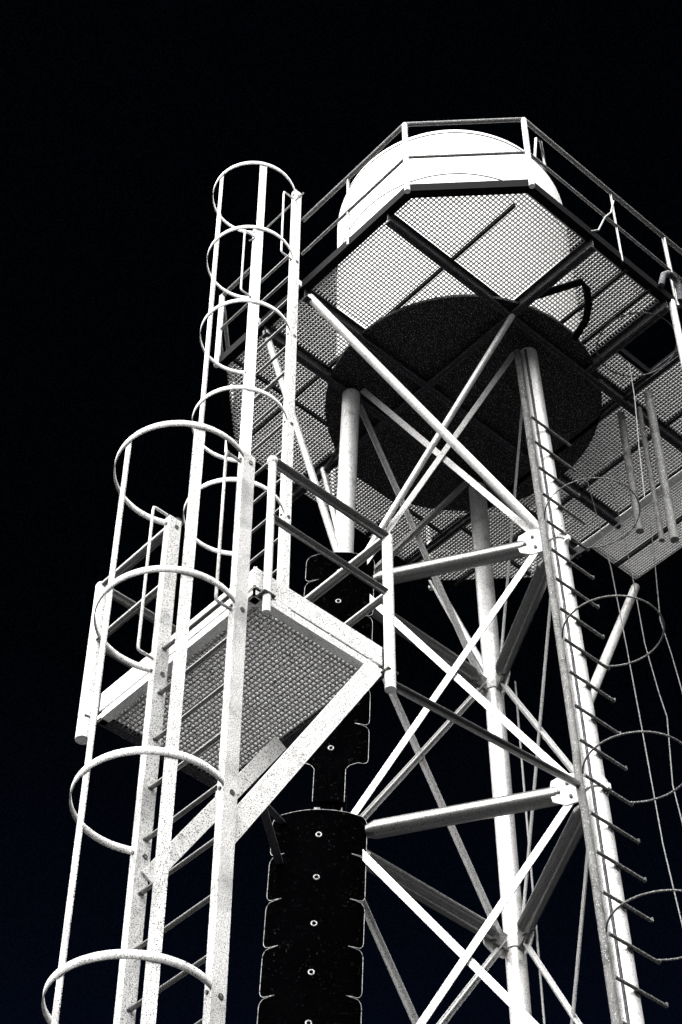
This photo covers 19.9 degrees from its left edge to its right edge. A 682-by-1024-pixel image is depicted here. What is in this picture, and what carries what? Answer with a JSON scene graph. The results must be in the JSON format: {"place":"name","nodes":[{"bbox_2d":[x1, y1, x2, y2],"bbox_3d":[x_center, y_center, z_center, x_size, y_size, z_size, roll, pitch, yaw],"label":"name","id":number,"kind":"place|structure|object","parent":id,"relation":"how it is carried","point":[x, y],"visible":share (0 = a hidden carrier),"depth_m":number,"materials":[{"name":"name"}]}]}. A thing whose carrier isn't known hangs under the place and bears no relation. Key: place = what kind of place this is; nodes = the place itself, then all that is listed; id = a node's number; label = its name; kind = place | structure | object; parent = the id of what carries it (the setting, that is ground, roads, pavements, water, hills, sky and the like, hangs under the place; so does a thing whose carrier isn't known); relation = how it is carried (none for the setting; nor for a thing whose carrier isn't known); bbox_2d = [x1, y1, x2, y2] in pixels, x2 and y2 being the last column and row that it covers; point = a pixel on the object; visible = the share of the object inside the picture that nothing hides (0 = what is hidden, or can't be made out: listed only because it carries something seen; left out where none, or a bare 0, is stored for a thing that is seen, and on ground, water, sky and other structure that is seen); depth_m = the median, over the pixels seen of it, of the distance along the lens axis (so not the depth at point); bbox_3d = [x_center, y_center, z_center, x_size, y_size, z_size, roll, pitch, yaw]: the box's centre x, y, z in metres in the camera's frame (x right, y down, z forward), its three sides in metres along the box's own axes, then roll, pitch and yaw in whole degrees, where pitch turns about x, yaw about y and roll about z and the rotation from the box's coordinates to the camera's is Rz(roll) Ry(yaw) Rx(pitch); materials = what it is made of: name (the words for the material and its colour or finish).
{"place":"outdoors","nodes":[
{"label":"outdoors","id":0,"kind":"place"},
{"bbox_2d":[0,0,681,1023],"label":"sky","id":1,"kind":"structure","parent":0,"point":[121,120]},
{"label":"ground","id":2,"kind":"structure","parent":0,"visible":0},
{"bbox_2d":[42,420,255,1023],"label":"caged ladder","id":3,"kind":"object","parent":2,"relation":"on","point":[130,954],"visible":1,"depth_m":10.52,"materials":[{"name":"metal"}]},
{"bbox_2d":[262,294,644,1023],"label":"steel tower","id":4,"kind":"structure","parent":2,"relation":"on","point":[488,688],"depth_m":16.45,"materials":[{"name":"white metal"}]},
{"bbox_2d":[257,809,366,1023],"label":"leg guard","id":5,"kind":"object","parent":4,"relation":"attached to","point":[312,960],"visible":0.97,"depth_m":14.24,"materials":[{"name":"black plastic"}]},
{"bbox_2d":[75,456,580,882],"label":"landing platform","id":6,"kind":"structure","parent":4,"relation":"attached to","point":[302,733],"depth_m":12.17,"materials":[{"name":"metal"}]},
{"bbox_2d":[299,552,374,802],"bbox_3d":[-0.044,1.329,16.168,0.678,2.822,0.118,0,-48,0],"label":"leg guard","id":7,"kind":"object","parent":4,"relation":"attached to","point":[341,749],"visible":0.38,"depth_m":15.83,"materials":[{"name":"black plastic"}]},
{"bbox_2d":[214,117,681,590],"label":"walkway platform","id":8,"kind":"structure","parent":4,"relation":"on","point":[541,288],"depth_m":18.73,"materials":[{"name":"metal"}]},
{"bbox_2d":[183,161,303,673],"bbox_3d":[-0.795,-1.100,17.335,1.030,6.060,0.874,34,-56,-27],"label":"caged ladder","id":9,"kind":"object","parent":8,"relation":"attached to","point":[249,399],"visible":0.72,"depth_m":17.57,"materials":[{"name":"white metal"}]},
{"bbox_2d":[538,470,681,559],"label":"platform edge beam","id":10,"kind":"object","parent":8,"relation":"attached to","point":[676,478],"visible":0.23,"depth_m":20.22,"materials":[{"name":"metal"}]},
{"bbox_2d":[617,411,643,533],"bbox_3d":[2.768,-0.396,18.604,0.074,1.700,0.076,34,-56,-27],"label":"hanging pipe","id":11,"kind":"object","parent":8,"relation":"hanging from","point":[639,528],"visible":1,"depth_m":18.56,"materials":[{"name":"grey metal"}]},
{"bbox_2d":[581,460,681,924],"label":"hanging wire","id":12,"kind":"object","parent":8,"relation":"hanging from","point":[636,699],"visible":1,"depth_m":17.67,"materials":[{"name":"metal"}]},
{"bbox_2d":[629,362,644,497],"bbox_3d":[2.710,-0.770,17.786,0.016,1.701,0.189,6,-48,-6],"label":"hanging wire","id":13,"kind":"object","parent":8,"relation":"hanging from","point":[637,430],"visible":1,"depth_m":17.75,"materials":[{"name":"metal"}]},
{"bbox_2d":[611,483,681,821],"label":"hanging wire","id":14,"kind":"object","parent":8,"relation":"hanging from","point":[648,655],"visible":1,"depth_m":18.36,"materials":[{"name":"metal"}]},
{"bbox_2d":[636,406,664,541],"bbox_3d":[2.941,-0.381,18.480,0.051,1.900,0.052,34,-56,-27],"label":"hanging pipe","id":15,"kind":"object","parent":8,"relation":"hanging from","point":[651,477],"visible":1,"depth_m":18.41,"materials":[{"name":"grey metal"}]},
{"bbox_2d":[644,390,678,542],"bbox_3d":[3.009,-0.457,18.275,0.082,2.100,0.084,34,-56,-27],"label":"hanging pipe","id":16,"kind":"object","parent":8,"relation":"hanging from","point":[662,474],"visible":1,"depth_m":18.18,"materials":[{"name":"grey metal"}]},
{"bbox_2d":[649,510,681,690],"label":"hanging wire","id":17,"kind":"object","parent":8,"relation":"hanging from","point":[658,601],"visible":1,"depth_m":19.18,"materials":[{"name":"metal"}]},
{"bbox_2d":[325,130,601,510],"bbox_3d":[1.219,-2.475,20.877,2.744,4.294,2.744,34,-56,-27],"label":"water tank","id":18,"kind":"object","parent":4,"relation":"on","point":[426,340],"visible":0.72,"depth_m":19.38,"materials":[{"name":"metal"}]},
{"bbox_2d":[514,681,545,1023],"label":"hanging wire","id":19,"kind":"object","parent":4,"relation":"hanging from","point":[532,885],"visible":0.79,"depth_m":16.21,"materials":[{"name":"metal"}]},
{"bbox_2d":[514,349,620,1023],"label":"conduit","id":20,"kind":"object","parent":4,"relation":"attached to","point":[596,889],"visible":0.98,"depth_m":15.04,"materials":[{"name":"white metal"}]},
{"bbox_2d":[524,349,629,1023],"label":"cable","id":21,"kind":"object","parent":4,"relation":"attached to","point":[586,747],"visible":0.81,"depth_m":15.01,"materials":[{"name":"metal"}]},
{"bbox_2d":[530,312,681,1023],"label":"ladder","id":22,"kind":"object","parent":4,"relation":"attached to","point":[631,948],"visible":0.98,"depth_m":15.16,"materials":[{"name":"metal"}]}
]}

